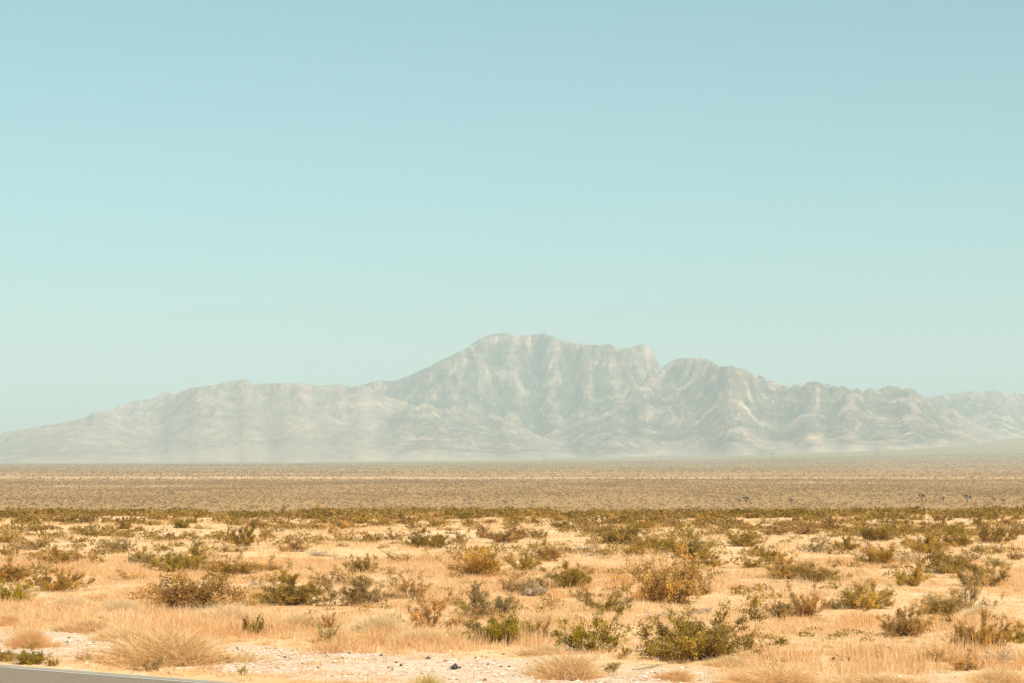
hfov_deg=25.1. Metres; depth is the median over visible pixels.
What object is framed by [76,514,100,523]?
desert shrub
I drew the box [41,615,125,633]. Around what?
dry grass clump
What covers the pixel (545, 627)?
dry bush
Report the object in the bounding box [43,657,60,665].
creosote bush
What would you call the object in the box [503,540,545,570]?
creosote bush
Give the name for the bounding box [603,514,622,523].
desert shrub
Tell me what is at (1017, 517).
desert shrub
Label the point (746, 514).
desert shrub
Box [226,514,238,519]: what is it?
desert shrub
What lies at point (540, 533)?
desert shrub
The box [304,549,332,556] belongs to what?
bursage shrub
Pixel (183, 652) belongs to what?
dry grass clump
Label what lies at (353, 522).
creosote bush
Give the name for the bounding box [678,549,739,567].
creosote bush
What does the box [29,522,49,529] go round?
desert shrub
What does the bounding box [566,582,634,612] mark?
creosote bush
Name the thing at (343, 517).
desert shrub
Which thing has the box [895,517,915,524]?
desert shrub
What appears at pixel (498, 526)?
dry grass
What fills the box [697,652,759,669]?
dry grass clump
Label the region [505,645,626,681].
dry grass clump
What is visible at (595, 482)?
desert scrub
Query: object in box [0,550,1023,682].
dry grass
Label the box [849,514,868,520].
desert shrub
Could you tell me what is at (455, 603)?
creosote bush
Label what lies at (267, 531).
creosote bush
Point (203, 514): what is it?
desert shrub
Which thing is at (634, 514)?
desert shrub
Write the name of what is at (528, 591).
bursage shrub
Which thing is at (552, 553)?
creosote bush
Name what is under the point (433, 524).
creosote bush
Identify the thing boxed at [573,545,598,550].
bursage shrub
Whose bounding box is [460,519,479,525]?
desert shrub
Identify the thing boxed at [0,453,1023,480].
distant scrub
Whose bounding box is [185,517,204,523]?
desert shrub
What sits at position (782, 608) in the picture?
creosote bush
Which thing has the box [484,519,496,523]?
desert shrub
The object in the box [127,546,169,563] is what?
creosote bush
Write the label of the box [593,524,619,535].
desert shrub
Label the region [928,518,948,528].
desert shrub
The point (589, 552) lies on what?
bursage shrub
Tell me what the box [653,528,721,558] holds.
creosote bush
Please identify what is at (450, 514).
desert shrub
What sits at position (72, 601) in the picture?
dry grass clump
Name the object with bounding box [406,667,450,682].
dry grass clump
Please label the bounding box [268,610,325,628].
dry grass clump
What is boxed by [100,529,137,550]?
creosote bush
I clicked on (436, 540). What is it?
creosote bush
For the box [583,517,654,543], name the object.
creosote bush
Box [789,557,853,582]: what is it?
creosote bush
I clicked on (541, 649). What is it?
dry grass clump
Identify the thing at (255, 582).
bursage shrub
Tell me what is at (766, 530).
creosote bush
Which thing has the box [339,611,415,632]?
dry grass clump
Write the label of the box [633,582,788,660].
creosote bush
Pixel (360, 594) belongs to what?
creosote bush
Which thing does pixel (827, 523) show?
creosote bush
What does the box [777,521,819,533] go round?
creosote bush
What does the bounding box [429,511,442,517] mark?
desert shrub
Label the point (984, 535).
creosote bush
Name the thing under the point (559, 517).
desert shrub
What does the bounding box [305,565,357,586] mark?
creosote bush
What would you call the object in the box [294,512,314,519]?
desert shrub
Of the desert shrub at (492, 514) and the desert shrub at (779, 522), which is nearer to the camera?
the desert shrub at (779, 522)
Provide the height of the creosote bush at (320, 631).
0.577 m
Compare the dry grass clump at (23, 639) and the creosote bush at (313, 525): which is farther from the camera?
the creosote bush at (313, 525)
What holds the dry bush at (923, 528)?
on the ground at (1010, 446)
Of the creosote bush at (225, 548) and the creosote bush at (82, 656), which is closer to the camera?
the creosote bush at (82, 656)
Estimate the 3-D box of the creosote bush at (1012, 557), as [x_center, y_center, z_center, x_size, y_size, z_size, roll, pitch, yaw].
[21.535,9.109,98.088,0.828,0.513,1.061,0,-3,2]
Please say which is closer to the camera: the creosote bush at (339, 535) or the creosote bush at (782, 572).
the creosote bush at (782, 572)
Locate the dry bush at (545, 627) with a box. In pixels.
[524,615,551,638]
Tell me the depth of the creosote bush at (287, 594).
69.87 m
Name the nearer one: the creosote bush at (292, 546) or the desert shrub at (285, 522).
the creosote bush at (292, 546)
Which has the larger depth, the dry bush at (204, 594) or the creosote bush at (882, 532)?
the creosote bush at (882, 532)
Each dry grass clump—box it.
[0,611,33,626]
[0,625,71,649]
[37,594,101,607]
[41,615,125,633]
[60,624,286,669]
[80,624,151,642]
[90,598,146,612]
[186,599,276,620]
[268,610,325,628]
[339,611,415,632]
[378,625,460,646]
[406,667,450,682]
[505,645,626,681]
[507,641,575,657]
[516,608,576,626]
[646,667,701,682]
[692,663,839,682]
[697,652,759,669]
[800,669,960,682]
[956,603,1004,617]
[956,665,1023,682]
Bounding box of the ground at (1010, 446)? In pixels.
[0,438,1023,682]
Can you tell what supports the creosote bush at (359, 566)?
on the ground at (1010, 446)
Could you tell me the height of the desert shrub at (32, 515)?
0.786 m
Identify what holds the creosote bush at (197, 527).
on the ground at (1010, 446)
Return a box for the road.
[0,666,210,682]
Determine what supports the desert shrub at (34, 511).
on the ground at (1010, 446)
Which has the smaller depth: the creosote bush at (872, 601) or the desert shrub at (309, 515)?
the creosote bush at (872, 601)
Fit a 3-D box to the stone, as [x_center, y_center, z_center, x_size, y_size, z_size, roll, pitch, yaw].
[-1.204,6.804,48.196,0.200,0.133,0.142,0,-3,0]
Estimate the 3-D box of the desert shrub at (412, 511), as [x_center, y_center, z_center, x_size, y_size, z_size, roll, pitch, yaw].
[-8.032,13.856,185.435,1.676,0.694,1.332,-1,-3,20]
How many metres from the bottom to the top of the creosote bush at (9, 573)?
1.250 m
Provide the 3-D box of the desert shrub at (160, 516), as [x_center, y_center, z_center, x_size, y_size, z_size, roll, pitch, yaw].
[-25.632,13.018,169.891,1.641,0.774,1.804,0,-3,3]
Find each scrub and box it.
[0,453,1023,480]
[0,479,1023,512]
[0,511,1023,666]
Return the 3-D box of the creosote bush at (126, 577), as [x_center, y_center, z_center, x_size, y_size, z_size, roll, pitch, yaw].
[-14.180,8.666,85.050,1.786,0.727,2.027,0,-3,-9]
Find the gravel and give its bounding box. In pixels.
[0,626,967,682]
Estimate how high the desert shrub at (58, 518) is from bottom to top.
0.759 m
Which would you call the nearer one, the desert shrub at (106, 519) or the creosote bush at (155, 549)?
the creosote bush at (155, 549)
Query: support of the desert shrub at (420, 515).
on the ground at (1010, 446)
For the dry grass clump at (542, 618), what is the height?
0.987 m
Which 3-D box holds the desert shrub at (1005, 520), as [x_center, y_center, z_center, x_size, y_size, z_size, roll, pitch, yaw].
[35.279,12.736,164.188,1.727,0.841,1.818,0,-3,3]
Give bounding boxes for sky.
[0,0,1023,432]
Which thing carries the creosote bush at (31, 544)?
on the ground at (1010, 446)
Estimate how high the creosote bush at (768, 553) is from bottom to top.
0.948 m
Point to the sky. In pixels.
(194, 193)
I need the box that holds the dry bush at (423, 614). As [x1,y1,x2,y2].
[406,583,484,628]
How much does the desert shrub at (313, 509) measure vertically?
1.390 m
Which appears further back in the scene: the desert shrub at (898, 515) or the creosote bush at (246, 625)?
the desert shrub at (898, 515)
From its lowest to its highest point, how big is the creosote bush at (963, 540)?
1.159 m
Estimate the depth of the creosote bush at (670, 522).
146.47 m
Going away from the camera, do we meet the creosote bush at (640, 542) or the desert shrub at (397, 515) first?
the creosote bush at (640, 542)
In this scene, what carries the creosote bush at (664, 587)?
on the ground at (1010, 446)
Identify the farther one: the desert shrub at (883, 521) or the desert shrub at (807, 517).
the desert shrub at (807, 517)
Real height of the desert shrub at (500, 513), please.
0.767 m
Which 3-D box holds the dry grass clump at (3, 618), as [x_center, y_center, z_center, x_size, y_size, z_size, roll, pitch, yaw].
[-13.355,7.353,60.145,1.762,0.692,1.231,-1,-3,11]
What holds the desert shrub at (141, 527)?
on the ground at (1010, 446)
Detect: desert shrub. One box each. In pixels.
[3,521,25,529]
[21,512,40,519]
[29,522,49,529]
[31,508,46,515]
[40,515,54,520]
[49,514,69,521]
[67,525,83,530]
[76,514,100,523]
[84,530,99,536]
[96,516,114,522]
[115,512,133,528]
[130,526,144,530]
[134,518,148,524]
[144,520,158,525]
[153,513,174,520]
[170,515,192,527]
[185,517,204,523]
[191,511,206,517]
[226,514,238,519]
[245,519,270,527]
[272,515,291,523]
[275,505,299,516]
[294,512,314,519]
[301,503,326,512]
[328,513,352,528]
[333,511,353,519]
[341,514,371,523]
[380,512,412,518]
[401,512,419,522]
[405,520,424,528]
[408,509,421,515]
[416,511,432,518]
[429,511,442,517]
[431,517,448,523]
[439,503,462,513]
[440,512,455,518]
[456,509,480,518]
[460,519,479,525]
[483,513,497,516]
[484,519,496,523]
[494,510,512,515]
[500,513,524,520]
[502,519,519,526]
[504,525,527,536]
[526,517,543,523]
[526,527,548,537]
[546,511,566,520]
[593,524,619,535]
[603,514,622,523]
[617,514,634,522]
[627,509,650,515]
[629,512,645,518]
[652,514,667,520]
[687,517,712,525]
[693,512,717,520]
[725,519,750,525]
[743,511,761,518]
[771,518,794,525]
[786,514,800,521]
[799,513,816,520]
[808,510,830,518]
[821,515,841,522]
[843,524,859,532]
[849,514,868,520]
[853,517,875,525]
[880,518,894,523]
[889,520,915,531]
[891,511,907,518]
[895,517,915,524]
[901,506,923,514]
[905,511,925,519]
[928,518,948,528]
[930,513,953,520]
[949,510,969,517]
[964,518,992,526]
[981,513,998,519]
[995,514,1016,523]
[1010,514,1023,519]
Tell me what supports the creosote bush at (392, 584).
on the ground at (1010, 446)
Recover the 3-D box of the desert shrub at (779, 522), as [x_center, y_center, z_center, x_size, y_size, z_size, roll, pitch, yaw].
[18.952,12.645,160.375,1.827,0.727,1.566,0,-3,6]
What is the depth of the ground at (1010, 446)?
1218.48 m
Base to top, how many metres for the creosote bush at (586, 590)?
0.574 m
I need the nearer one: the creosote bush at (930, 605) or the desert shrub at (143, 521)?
the creosote bush at (930, 605)
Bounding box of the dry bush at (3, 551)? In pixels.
[0,545,14,554]
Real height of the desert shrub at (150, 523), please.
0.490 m
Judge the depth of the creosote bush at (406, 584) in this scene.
71.28 m
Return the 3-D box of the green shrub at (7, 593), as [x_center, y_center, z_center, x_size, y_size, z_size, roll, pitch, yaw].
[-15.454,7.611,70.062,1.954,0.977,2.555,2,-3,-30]
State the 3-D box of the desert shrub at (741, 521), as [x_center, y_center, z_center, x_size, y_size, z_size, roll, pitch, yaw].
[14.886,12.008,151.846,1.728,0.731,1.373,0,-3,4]
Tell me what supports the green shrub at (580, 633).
on the ground at (1010, 446)
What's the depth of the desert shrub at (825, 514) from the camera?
176.82 m
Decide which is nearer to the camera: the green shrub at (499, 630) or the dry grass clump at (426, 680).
the dry grass clump at (426, 680)
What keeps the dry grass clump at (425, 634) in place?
on the ground at (1010, 446)
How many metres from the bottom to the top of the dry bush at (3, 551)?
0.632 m
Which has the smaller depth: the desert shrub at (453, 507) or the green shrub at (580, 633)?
the green shrub at (580, 633)
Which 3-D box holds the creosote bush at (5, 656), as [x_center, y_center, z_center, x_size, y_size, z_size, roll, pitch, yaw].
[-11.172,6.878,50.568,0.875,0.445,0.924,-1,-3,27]
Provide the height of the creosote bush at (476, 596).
1.304 m
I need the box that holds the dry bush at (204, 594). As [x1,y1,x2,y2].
[126,558,249,611]
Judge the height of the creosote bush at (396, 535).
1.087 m
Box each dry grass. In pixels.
[0,511,1023,560]
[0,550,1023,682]
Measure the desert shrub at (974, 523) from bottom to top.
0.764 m
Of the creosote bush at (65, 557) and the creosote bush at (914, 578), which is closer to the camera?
the creosote bush at (914, 578)
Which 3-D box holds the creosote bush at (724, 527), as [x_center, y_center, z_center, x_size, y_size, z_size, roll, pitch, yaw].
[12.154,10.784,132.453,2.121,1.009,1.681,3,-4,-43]
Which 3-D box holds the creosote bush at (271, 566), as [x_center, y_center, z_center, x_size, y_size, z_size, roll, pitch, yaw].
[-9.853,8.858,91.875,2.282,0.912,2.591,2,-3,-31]
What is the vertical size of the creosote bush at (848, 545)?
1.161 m
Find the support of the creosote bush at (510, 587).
on the ground at (1010, 446)
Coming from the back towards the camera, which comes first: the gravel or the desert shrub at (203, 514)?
the desert shrub at (203, 514)
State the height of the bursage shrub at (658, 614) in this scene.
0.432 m
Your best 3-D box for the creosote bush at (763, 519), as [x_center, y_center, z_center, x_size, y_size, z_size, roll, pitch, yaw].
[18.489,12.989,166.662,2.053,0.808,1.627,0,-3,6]
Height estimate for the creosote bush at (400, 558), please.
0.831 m
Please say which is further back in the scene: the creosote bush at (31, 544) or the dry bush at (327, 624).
the creosote bush at (31, 544)
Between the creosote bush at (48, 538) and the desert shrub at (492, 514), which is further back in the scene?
the desert shrub at (492, 514)
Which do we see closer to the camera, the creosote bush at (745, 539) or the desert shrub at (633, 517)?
the creosote bush at (745, 539)
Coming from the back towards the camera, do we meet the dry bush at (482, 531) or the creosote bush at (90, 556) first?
the dry bush at (482, 531)
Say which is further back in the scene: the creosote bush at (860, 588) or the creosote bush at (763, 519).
the creosote bush at (763, 519)
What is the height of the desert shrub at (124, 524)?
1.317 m
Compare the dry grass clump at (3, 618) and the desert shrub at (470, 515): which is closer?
the dry grass clump at (3, 618)
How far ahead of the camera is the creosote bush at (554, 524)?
144.50 m
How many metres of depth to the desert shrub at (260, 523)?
146.17 m
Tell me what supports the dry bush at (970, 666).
on the ground at (1010, 446)
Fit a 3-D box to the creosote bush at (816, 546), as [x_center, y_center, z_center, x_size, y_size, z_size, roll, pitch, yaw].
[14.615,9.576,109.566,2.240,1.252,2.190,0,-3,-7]
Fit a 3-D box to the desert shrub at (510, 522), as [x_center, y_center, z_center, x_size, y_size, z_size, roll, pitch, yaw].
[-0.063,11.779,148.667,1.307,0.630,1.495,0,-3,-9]
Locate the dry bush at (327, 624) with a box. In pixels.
[308,609,335,628]
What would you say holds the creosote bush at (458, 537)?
on the ground at (1010, 446)
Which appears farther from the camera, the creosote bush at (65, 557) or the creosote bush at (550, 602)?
the creosote bush at (65, 557)
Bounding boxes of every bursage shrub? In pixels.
[246,579,266,585]
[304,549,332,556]
[327,554,349,560]
[516,580,550,596]
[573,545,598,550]
[580,551,599,555]
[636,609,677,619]
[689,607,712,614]
[891,554,913,560]
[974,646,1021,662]
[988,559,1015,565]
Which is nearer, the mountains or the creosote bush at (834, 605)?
the creosote bush at (834, 605)
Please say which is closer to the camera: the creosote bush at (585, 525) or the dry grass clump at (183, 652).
the dry grass clump at (183, 652)
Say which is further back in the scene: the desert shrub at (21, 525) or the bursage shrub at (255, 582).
the desert shrub at (21, 525)
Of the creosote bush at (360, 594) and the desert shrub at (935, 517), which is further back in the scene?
the desert shrub at (935, 517)
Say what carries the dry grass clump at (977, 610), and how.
on the ground at (1010, 446)
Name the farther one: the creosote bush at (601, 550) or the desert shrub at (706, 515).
the desert shrub at (706, 515)
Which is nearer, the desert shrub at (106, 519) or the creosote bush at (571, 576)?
the creosote bush at (571, 576)
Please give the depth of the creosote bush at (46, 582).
77.41 m
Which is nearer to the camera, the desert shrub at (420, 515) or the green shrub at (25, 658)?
the green shrub at (25, 658)
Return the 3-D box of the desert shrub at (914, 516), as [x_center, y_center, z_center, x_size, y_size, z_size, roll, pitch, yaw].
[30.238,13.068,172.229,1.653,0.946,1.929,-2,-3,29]
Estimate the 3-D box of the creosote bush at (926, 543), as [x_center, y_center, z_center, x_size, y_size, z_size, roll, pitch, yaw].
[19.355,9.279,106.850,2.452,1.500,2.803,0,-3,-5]
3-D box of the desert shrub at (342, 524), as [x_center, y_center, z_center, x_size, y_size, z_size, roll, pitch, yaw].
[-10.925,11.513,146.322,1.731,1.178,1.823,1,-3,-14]
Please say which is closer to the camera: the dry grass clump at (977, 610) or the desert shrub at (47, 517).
the dry grass clump at (977, 610)
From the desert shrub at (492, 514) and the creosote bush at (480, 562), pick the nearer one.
the creosote bush at (480, 562)
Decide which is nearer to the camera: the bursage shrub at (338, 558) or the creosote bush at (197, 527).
the bursage shrub at (338, 558)
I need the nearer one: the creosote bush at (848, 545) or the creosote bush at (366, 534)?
the creosote bush at (848, 545)
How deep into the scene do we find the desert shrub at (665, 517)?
171.74 m
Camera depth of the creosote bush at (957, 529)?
131.38 m
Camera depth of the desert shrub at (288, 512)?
178.33 m
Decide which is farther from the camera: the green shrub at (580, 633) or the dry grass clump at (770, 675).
the green shrub at (580, 633)
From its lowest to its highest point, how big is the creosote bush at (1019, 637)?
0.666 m
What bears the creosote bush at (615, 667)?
on the ground at (1010, 446)
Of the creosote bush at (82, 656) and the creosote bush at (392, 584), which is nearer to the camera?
the creosote bush at (82, 656)
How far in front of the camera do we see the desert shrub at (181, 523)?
141.37 m
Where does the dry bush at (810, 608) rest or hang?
on the ground at (1010, 446)
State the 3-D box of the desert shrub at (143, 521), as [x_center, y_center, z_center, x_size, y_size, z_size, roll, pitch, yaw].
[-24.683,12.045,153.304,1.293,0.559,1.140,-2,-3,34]
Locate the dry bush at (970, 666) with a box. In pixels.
[942,644,987,670]
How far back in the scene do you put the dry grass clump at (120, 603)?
65.95 m
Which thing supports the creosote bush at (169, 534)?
on the ground at (1010, 446)
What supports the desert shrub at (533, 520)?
on the ground at (1010, 446)
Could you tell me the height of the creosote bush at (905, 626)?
1.206 m
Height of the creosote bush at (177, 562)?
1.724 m
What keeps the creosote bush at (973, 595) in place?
on the ground at (1010, 446)
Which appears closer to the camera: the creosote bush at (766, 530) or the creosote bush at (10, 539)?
the creosote bush at (10, 539)
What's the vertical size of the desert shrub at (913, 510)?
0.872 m
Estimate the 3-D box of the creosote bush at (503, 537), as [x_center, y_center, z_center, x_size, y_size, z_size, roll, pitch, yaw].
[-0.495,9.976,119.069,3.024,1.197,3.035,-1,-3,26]
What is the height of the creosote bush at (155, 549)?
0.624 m
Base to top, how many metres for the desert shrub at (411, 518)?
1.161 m
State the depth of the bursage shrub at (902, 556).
97.72 m
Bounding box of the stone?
[450,663,458,668]
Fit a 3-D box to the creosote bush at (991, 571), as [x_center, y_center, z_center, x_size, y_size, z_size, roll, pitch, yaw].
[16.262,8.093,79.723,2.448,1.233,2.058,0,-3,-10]
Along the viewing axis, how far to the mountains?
12531.54 m
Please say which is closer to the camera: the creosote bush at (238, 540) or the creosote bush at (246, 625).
the creosote bush at (246, 625)
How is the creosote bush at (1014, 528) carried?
on the ground at (1010, 446)
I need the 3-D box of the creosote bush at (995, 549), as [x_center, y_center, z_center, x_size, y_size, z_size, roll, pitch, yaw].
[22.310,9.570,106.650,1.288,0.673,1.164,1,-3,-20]
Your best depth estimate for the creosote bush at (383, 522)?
155.99 m
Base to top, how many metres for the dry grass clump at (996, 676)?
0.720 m
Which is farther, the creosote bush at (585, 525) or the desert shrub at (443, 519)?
the desert shrub at (443, 519)
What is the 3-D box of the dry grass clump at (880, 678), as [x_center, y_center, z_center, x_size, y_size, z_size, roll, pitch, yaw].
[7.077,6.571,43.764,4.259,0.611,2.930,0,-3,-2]
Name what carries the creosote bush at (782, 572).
on the ground at (1010, 446)
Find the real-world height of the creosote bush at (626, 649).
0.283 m
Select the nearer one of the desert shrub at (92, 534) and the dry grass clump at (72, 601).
the dry grass clump at (72, 601)
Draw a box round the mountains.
[0,333,1023,462]
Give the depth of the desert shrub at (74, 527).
137.78 m
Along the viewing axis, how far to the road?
46.41 m
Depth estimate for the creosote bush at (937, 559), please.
89.17 m
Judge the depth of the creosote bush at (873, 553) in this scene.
95.50 m
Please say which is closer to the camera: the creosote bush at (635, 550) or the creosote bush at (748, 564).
the creosote bush at (748, 564)
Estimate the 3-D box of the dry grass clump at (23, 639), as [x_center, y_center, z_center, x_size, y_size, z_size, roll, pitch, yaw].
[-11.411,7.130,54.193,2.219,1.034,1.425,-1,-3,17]
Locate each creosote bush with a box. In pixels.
[0,532,19,542]
[0,553,52,581]
[0,646,27,661]
[8,530,57,550]
[21,556,95,591]
[34,533,53,541]
[36,544,82,563]
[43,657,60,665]
[70,535,87,542]
[74,651,94,659]
[76,547,106,559]
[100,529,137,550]
[104,566,150,580]
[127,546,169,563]
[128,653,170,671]
[140,537,223,571]
[147,542,173,550]
[158,530,184,540]
[193,523,215,528]
[194,552,263,574]
[200,541,253,551]
[217,521,265,545]
[231,594,263,606]
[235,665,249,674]
[239,554,299,570]
[242,614,264,634]
[250,524,280,537]
[250,558,335,606]
[274,532,324,551]
[289,519,327,528]
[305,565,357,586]
[316,622,341,641]
[324,565,397,605]
[328,530,354,539]
[342,552,382,572]
[346,517,367,527]
[355,531,383,541]
[365,517,393,525]
[375,567,434,598]
[377,545,435,561]
[378,527,409,539]
[384,577,399,588]
[389,526,467,548]
[420,541,512,576]
[424,520,450,527]
[447,592,462,605]
[450,530,472,543]
[450,580,515,617]
[475,523,538,543]
[495,574,519,590]
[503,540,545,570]
[504,568,558,593]
[526,538,565,560]
[526,559,593,587]
[534,594,562,609]
[547,518,570,527]
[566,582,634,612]
[566,583,598,597]
[572,516,600,531]
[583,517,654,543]
[590,546,608,554]
[601,659,621,671]
[608,537,717,604]
[620,536,652,557]
[621,647,632,655]
[622,533,650,547]
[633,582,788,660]
[634,518,666,527]
[638,532,704,550]
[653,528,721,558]
[654,519,688,526]
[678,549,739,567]
[692,578,712,594]
[711,521,742,533]
[717,527,774,546]
[730,556,770,568]
[736,541,770,556]
[752,543,794,560]
[754,516,775,523]
[754,546,805,579]
[756,523,792,534]
[761,588,806,617]
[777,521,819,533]
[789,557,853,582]
[795,529,840,552]
[811,516,844,530]
[826,531,865,550]
[828,578,897,609]
[828,593,845,609]
[836,574,871,594]
[840,540,902,563]
[843,512,902,540]
[854,595,941,636]
[893,559,935,586]
[901,526,956,553]
[907,587,975,614]
[910,614,951,624]
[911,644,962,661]
[913,540,993,573]
[934,528,980,546]
[941,525,973,532]
[941,607,1011,650]
[942,556,1012,586]
[944,567,1003,608]
[971,513,1021,543]
[978,542,1006,553]
[995,621,1023,643]
[996,521,1023,534]
[1007,550,1023,559]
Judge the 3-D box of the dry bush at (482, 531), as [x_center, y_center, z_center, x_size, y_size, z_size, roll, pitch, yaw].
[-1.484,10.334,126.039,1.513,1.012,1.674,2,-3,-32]
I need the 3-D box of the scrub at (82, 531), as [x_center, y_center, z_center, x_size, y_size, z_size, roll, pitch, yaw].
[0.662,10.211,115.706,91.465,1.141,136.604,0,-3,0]
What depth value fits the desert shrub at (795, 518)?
169.23 m
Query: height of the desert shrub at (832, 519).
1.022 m
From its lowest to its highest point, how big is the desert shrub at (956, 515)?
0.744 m
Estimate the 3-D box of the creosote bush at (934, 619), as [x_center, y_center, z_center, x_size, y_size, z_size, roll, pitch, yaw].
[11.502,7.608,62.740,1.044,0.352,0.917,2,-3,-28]
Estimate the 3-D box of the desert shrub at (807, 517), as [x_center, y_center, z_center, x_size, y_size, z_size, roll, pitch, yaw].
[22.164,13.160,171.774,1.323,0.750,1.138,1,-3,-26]
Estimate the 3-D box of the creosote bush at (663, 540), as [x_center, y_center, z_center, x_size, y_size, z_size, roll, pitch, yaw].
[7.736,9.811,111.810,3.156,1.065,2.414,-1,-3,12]
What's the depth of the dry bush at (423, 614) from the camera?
59.51 m
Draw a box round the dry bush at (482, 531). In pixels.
[466,522,490,537]
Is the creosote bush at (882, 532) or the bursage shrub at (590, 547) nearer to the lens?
the bursage shrub at (590, 547)
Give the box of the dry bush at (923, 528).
[907,515,944,532]
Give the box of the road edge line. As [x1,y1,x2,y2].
[4,667,201,682]
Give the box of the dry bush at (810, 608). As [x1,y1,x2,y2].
[778,577,835,616]
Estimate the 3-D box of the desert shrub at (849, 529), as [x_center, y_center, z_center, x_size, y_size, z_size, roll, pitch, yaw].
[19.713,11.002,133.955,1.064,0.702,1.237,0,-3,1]
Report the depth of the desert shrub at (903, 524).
139.55 m
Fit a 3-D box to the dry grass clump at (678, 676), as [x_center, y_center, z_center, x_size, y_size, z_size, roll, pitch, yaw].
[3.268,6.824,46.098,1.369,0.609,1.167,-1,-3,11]
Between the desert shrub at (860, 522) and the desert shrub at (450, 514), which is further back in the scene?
the desert shrub at (450, 514)
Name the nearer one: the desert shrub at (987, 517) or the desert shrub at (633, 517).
the desert shrub at (633, 517)
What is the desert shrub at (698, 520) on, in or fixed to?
on the ground at (1010, 446)
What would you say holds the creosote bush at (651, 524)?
on the ground at (1010, 446)
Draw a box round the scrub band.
[0,505,1023,528]
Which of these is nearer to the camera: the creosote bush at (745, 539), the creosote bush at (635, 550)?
the creosote bush at (635, 550)
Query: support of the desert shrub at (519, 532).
on the ground at (1010, 446)
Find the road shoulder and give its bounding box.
[0,664,233,682]
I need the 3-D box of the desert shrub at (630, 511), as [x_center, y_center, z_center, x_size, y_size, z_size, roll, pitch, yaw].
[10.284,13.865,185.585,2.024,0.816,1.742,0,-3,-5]
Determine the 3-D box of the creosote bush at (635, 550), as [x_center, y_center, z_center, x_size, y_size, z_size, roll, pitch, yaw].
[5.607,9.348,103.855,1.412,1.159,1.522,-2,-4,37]
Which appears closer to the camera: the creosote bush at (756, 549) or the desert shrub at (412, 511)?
the creosote bush at (756, 549)
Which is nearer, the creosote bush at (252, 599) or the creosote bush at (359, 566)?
the creosote bush at (252, 599)
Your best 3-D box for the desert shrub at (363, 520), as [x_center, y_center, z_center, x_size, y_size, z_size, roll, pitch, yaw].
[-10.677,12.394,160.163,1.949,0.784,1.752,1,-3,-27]
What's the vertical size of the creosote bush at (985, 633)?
1.284 m
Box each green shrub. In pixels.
[0,576,44,602]
[8,642,56,664]
[444,596,550,643]
[545,596,656,651]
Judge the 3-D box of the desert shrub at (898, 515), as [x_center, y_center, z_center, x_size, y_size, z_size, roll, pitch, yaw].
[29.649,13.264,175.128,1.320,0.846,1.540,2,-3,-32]
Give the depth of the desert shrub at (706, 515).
172.51 m
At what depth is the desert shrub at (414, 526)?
145.37 m
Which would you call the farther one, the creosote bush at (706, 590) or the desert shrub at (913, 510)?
the desert shrub at (913, 510)
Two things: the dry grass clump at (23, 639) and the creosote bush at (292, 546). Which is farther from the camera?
the creosote bush at (292, 546)
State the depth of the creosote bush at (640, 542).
114.31 m
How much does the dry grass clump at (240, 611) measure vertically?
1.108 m
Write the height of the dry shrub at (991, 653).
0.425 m
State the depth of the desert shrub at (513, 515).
170.12 m
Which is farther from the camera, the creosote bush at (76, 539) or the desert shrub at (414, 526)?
the desert shrub at (414, 526)
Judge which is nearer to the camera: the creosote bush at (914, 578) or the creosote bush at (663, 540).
the creosote bush at (914, 578)
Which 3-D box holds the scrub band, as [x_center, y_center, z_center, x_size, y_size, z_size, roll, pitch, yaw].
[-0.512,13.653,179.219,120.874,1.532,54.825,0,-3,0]
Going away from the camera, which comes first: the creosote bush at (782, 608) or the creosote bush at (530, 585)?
the creosote bush at (782, 608)

